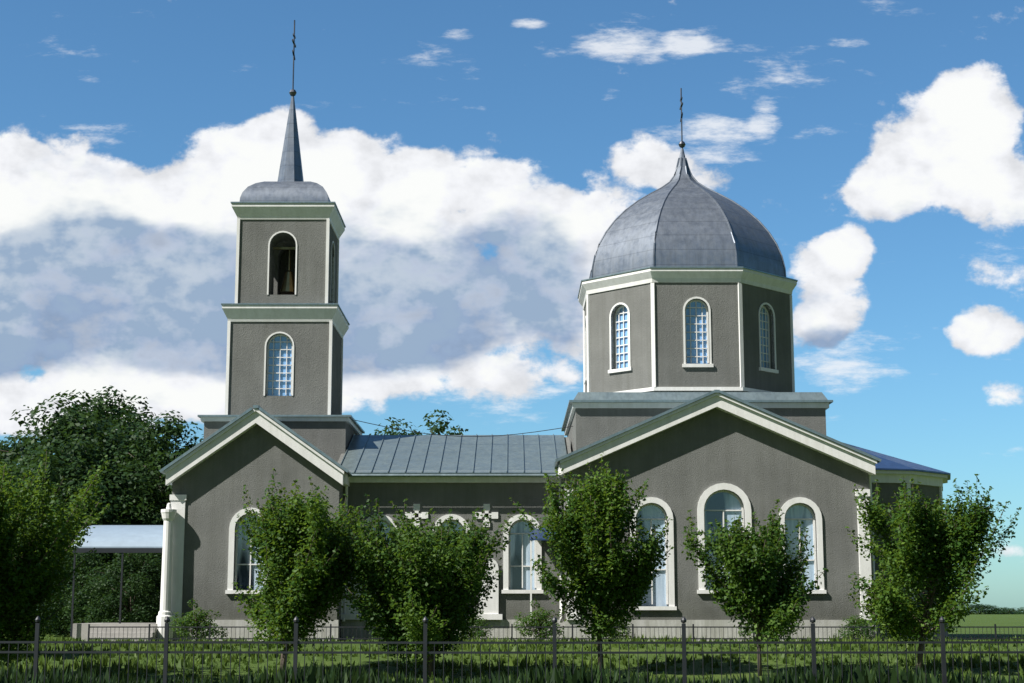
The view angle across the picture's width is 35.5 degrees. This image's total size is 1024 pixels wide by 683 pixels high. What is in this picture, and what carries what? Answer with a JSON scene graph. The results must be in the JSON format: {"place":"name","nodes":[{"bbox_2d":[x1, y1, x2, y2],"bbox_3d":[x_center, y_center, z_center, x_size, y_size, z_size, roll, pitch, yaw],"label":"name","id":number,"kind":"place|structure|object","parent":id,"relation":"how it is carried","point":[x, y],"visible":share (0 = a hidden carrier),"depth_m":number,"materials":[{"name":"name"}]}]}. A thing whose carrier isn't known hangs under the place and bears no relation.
{"place":"outdoors","nodes":[
{"label":"outdoors","id":0,"kind":"place"},
{"bbox_2d":[204,421,356,464],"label":"base wall","id":1,"kind":"structure","parent":0,"point":[332,439],"depth_m":62.04,"materials":[{"name":"grey paint"}]},
{"bbox_2d":[337,437,570,619],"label":"nave wall","id":2,"kind":"structure","parent":0,"point":[463,500],"depth_m":58.83,"materials":[{"name":"grey paint"}]},
{"bbox_2d":[0,0,1023,611],"label":"sky","id":3,"kind":"structure","parent":0,"point":[475,158],"materials":[{"name":"blue"}]},
{"bbox_2d":[2,612,1023,682],"bbox_3d":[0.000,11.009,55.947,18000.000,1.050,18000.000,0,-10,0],"label":"ground","id":4,"kind":"structure","parent":0,"point":[993,619],"depth_m":45.37,"materials":[{"name":"green plant"}]},
{"bbox_2d":[0,516,31,578],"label":"tree","id":5,"kind":"object","parent":4,"relation":"on","point":[18,541],"depth_m":46.62,"materials":[{"name":"green plant"}]},
{"bbox_2d":[0,432,36,513],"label":"tree","id":6,"kind":"object","parent":4,"relation":"on","point":[5,447],"visible":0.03,"depth_m":87.24,"materials":[{"name":"green plant"}]},
{"bbox_2d":[0,449,108,666],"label":"tree","id":7,"kind":"object","parent":4,"relation":"on","point":[36,583],"depth_m":38.65,"materials":[{"name":"green plant"}]},
{"bbox_2d":[14,595,102,632],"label":"scrub tree","id":8,"kind":"object","parent":4,"relation":"on","point":[50,622],"depth_m":80.47,"materials":[{"name":"green plant"}]},
{"bbox_2d":[10,397,137,471],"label":"tree","id":9,"kind":"object","parent":4,"relation":"on","point":[87,409],"visible":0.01,"depth_m":111.87,"materials":[{"name":"green plant"}]},
{"bbox_2d":[32,551,123,636],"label":"tree","id":10,"kind":"object","parent":4,"relation":"on","point":[65,596],"depth_m":65.02,"materials":[{"name":"green plant"}]},
{"bbox_2d":[0,432,161,633],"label":"tree","id":11,"kind":"object","parent":4,"relation":"on","point":[119,496],"depth_m":72.81,"materials":[{"name":"green plant"}]},
{"bbox_2d":[0,389,176,594],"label":"tree","id":12,"kind":"object","parent":4,"relation":"on","point":[93,435],"depth_m":79.48,"materials":[{"name":"green plant"}]},
{"bbox_2d":[30,385,184,493],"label":"tree","id":13,"kind":"object","parent":4,"relation":"on","point":[101,404],"depth_m":96.76,"materials":[{"name":"green plant"}]},
{"bbox_2d":[61,553,161,630],"bbox_3d":[-15.152,10.258,63.656,5.231,4.707,3.852,4,-10,-23],"label":"tree","id":14,"kind":"object","parent":4,"relation":"on","point":[133,567],"depth_m":63.04,"materials":[{"name":"green plant"}]},
{"bbox_2d":[72,623,156,640],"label":"wall","id":15,"kind":"structure","parent":4,"relation":"on","point":[80,630],"depth_m":55.75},
{"bbox_2d":[70,548,162,636],"bbox_3d":[-13.950,8.964,56.758,3.400,3.253,0.080,0,-10,0],"label":"porch frame","id":16,"kind":"object","parent":4,"relation":"on","point":[124,550],"visible":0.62,"depth_m":56.96,"materials":[{"name":"grey metal"}]},
{"bbox_2d":[74,525,162,547],"bbox_3d":[-13.975,7.148,58.728,3.450,0.986,3.319,0,-10,0],"label":"awning","id":17,"kind":"object","parent":16,"relation":"on","point":[125,536],"visible":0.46,"depth_m":57.53,"materials":[{"name":"white metal"}]},
{"bbox_2d":[117,555,161,621],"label":"scrub tree","id":18,"kind":"object","parent":4,"relation":"on","point":[150,595],"depth_m":73.70,"materials":[{"name":"green plant"}]},
{"bbox_2d":[79,410,203,588],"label":"tree","id":19,"kind":"object","parent":4,"relation":"on","point":[152,446],"depth_m":76.37,"materials":[{"name":"green plant"}]},
{"bbox_2d":[127,450,179,518],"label":"tree","id":20,"kind":"object","parent":4,"relation":"on","point":[158,478],"depth_m":85.63,"materials":[{"name":"green plant"}]},
{"bbox_2d":[169,598,228,640],"bbox_3d":[-10.878,9.699,55.459,2.034,1.591,1.944,-1,-10,3],"label":"shrub","id":21,"kind":"object","parent":4,"relation":"on","point":[200,615],"depth_m":55.28,"materials":[{"name":"green plant"}]},
{"bbox_2d":[172,424,343,639],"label":"wall","id":22,"kind":"structure","parent":4,"relation":"on","point":[211,487],"depth_m":57.39,"materials":[{"name":"grey paint"}]},
{"bbox_2d":[228,322,341,414],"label":"wall","id":23,"kind":"structure","parent":22,"relation":"on","point":[311,365],"depth_m":63.22,"materials":[{"name":"grey paint"}]},
{"bbox_2d":[238,220,337,302],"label":"wall","id":24,"kind":"structure","parent":23,"relation":"on","point":[256,236],"depth_m":64.23,"materials":[{"name":"grey paint"}]},
{"bbox_2d":[273,247,295,294],"bbox_3d":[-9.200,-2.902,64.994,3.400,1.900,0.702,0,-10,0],"label":"bell","id":25,"kind":"object","parent":24,"relation":"attached to","point":[288,286],"visible":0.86,"depth_m":64.78,"materials":[{"name":"brown metal"}]},
{"bbox_2d":[233,468,376,671],"bbox_3d":[-5.299,5.994,41.403,4.298,5.309,5.410,0,-10,0],"label":"tree","id":26,"kind":"object","parent":4,"relation":"on","point":[306,521],"depth_m":40.86,"materials":[{"name":"green plant"}]},
{"bbox_2d":[370,409,468,434],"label":"tree","id":27,"kind":"object","parent":4,"relation":"on","point":[436,429],"visible":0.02,"depth_m":100.55,"materials":[{"name":"green plant"}]},
{"bbox_2d":[336,494,515,676],"bbox_3d":[-2.252,6.242,40.800,4.719,4.717,4.479,0,-10,0],"label":"tree","id":28,"kind":"object","parent":4,"relation":"on","point":[392,616],"depth_m":40.32,"materials":[{"name":"green plant"}]},
{"bbox_2d":[459,608,492,637],"bbox_3d":[-1.399,10.124,57.094,1.555,1.273,1.627,0,-10,0],"label":"shrub","id":29,"kind":"object","parent":4,"relation":"on","point":[482,632],"depth_m":56.91,"materials":[{"name":"green plant"}]},
{"bbox_2d":[0,633,1023,682],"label":"grass tufts","id":30,"kind":"object","parent":4,"relation":"on","point":[523,662],"visible":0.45,"depth_m":45.04,"materials":[{"name":"green plant"}]},
{"bbox_2d":[0,616,1023,682],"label":"fence","id":31,"kind":"object","parent":4,"relation":"on","point":[813,642],"visible":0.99,"depth_m":29.45,"materials":[{"name":"black metal"}]},
{"bbox_2d":[0,660,1023,682],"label":"fence weeds","id":32,"kind":"object","parent":4,"relation":"on","point":[314,675],"visible":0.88,"depth_m":30.04,"materials":[{"name":"green plant"}]},
{"bbox_2d":[513,599,563,639],"bbox_3d":[1.022,9.931,56.835,2.034,1.591,1.944,-3,-10,15],"label":"shrub","id":33,"kind":"object","parent":4,"relation":"on","point":[543,616],"depth_m":56.65,"materials":[{"name":"green plant"}]},
{"bbox_2d":[88,624,1023,641],"bbox_3d":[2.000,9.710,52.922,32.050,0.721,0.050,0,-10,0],"label":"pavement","id":34,"kind":"structure","parent":4,"relation":"on","point":[511,627],"depth_m":52.94,"materials":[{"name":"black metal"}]},
{"bbox_2d":[173,620,948,640],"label":"plinth","id":35,"kind":"structure","parent":4,"relation":"on","point":[646,632],"depth_m":56.08,"materials":[{"name":"concrete"}]},
{"bbox_2d":[509,452,673,670],"bbox_3d":[2.121,5.931,42.382,4.411,5.724,4.713,0,-10,0],"label":"tree","id":36,"kind":"object","parent":4,"relation":"on","point":[577,528],"depth_m":41.19,"materials":[{"name":"green plant"}]},
{"bbox_2d":[592,611,634,639],"bbox_3d":[3.409,9.674,54.873,1.750,1.432,1.831,-6,-11,31],"label":"shrub","id":37,"kind":"object","parent":4,"relation":"on","point":[622,632],"depth_m":54.49,"materials":[{"name":"green plant"}]},
{"bbox_2d":[564,408,871,619],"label":"wall","id":38,"kind":"structure","parent":4,"relation":"on","point":[682,467],"depth_m":56.96,"materials":[{"name":"grey paint"}]},
{"bbox_2d":[355,420,572,436],"bbox_3d":[-2.026,3.383,63.069,8.869,0.763,0.028,-1,-10,3],"label":"cable","id":39,"kind":"object","parent":38,"relation":"attached to","point":[463,436],"visible":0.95,"depth_m":62.99,"materials":[{"name":"black metal"}]},
{"bbox_2d":[266,302,768,395],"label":"window","id":40,"kind":"structure","parent":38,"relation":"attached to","point":[289,354],"depth_m":62.84,"materials":[{"name":"blue"}]},
{"bbox_2d":[159,202,881,476],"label":"cornice","id":41,"kind":"structure","parent":38,"relation":"on","point":[430,455],"depth_m":60.36,"materials":[{"name":"white paint"}]},
{"bbox_2d":[240,96,330,201],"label":"spire roof","id":42,"kind":"structure","parent":41,"relation":"on","point":[290,185],"depth_m":65.12,"materials":[{"name":"grey metal"}]},
{"bbox_2d":[289,20,685,147],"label":"crosses","id":43,"kind":"object","parent":42,"relation":"attached to","point":[293,92],"visible":1,"depth_m":67.13,"materials":[{"name":"metal"}]},
{"bbox_2d":[235,492,816,605],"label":"window","id":44,"kind":"structure","parent":38,"relation":"attached to","point":[722,501],"depth_m":57.09,"materials":[{"name":"white glass"}]},
{"bbox_2d":[530,528,555,539],"bbox_3d":[1.275,6.995,58.148,1.250,0.500,1.000,0,-10,0],"label":"side canopy","id":45,"kind":"object","parent":38,"relation":"attached to","point":[538,535],"visible":0.21,"depth_m":57.94,"materials":[{"name":"blue metal"}]},
{"bbox_2d":[156,203,947,640],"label":"white trim","id":46,"kind":"structure","parent":38,"relation":"attached to","point":[172,551],"depth_m":58.74,"materials":[{"name":"paint"}]},
{"bbox_2d":[342,475,876,622],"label":"downpipes","id":47,"kind":"object","parent":38,"relation":"attached to","point":[561,604],"visible":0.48,"depth_m":58.01,"materials":[{"name":"white metal"}]},
{"bbox_2d":[589,147,785,277],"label":"dome","id":48,"kind":"structure","parent":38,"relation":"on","point":[683,217],"depth_m":63.27,"materials":[{"name":"grey metal"}]},
{"bbox_2d":[842,442,950,479],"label":"roof","id":49,"kind":"structure","parent":38,"relation":"attached to","point":[887,462],"depth_m":61.29,"materials":[{"name":"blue metal"}]},
{"bbox_2d":[680,499,828,675],"bbox_3d":[6.189,6.417,41.832,3.673,4.622,3.856,0,-10,0],"label":"tree","id":50,"kind":"object","parent":4,"relation":"on","point":[771,587],"depth_m":41.02,"materials":[{"name":"green plant"}]},
{"bbox_2d":[738,609,803,637],"bbox_3d":[8.882,9.545,54.995,2.139,1.750,2.238,9,-13,-43],"label":"shrub","id":51,"kind":"object","parent":4,"relation":"on","point":[751,632],"depth_m":54.90,"materials":[{"name":"green plant"}]},
{"bbox_2d":[834,609,876,637],"bbox_3d":[11.885,9.792,55.130,1.627,1.273,1.556,5,-11,-28],"label":"shrub","id":52,"kind":"object","parent":4,"relation":"on","point":[860,621],"depth_m":54.96,"materials":[{"name":"green plant"}]},
{"bbox_2d":[845,474,1021,669],"bbox_3d":[11.016,6.120,41.968,4.350,5.184,4.142,0,-10,0],"label":"tree","id":53,"kind":"object","parent":4,"relation":"on","point":[933,553],"depth_m":41.30,"materials":[{"name":"green plant"}]},
{"bbox_2d":[953,604,1023,613],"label":"tree","id":54,"kind":"object","parent":4,"relation":"on","point":[987,608],"depth_m":716.01,"materials":[{"name":"green plant"}]},
{"bbox_2d":[974,607,1023,613],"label":"tree","id":55,"kind":"object","parent":4,"relation":"on","point":[1013,610],"visible":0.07,"depth_m":771.54,"materials":[{"name":"green plant"}]},
{"bbox_2d":[584,283,791,391],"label":"drum wall","id":56,"kind":"structure","parent":0,"point":[671,299],"depth_m":61.67,"materials":[{"name":"grey paint"}]},
{"bbox_2d":[567,408,825,451],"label":"block wall","id":57,"kind":"structure","parent":0,"point":[591,425],"depth_m":60.17,"materials":[{"name":"grey paint"}]},
{"bbox_2d":[872,483,939,607],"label":"apse wall","id":58,"kind":"structure","parent":0,"point":[886,491],"depth_m":60.25,"materials":[{"name":"grey paint"}]}
]}

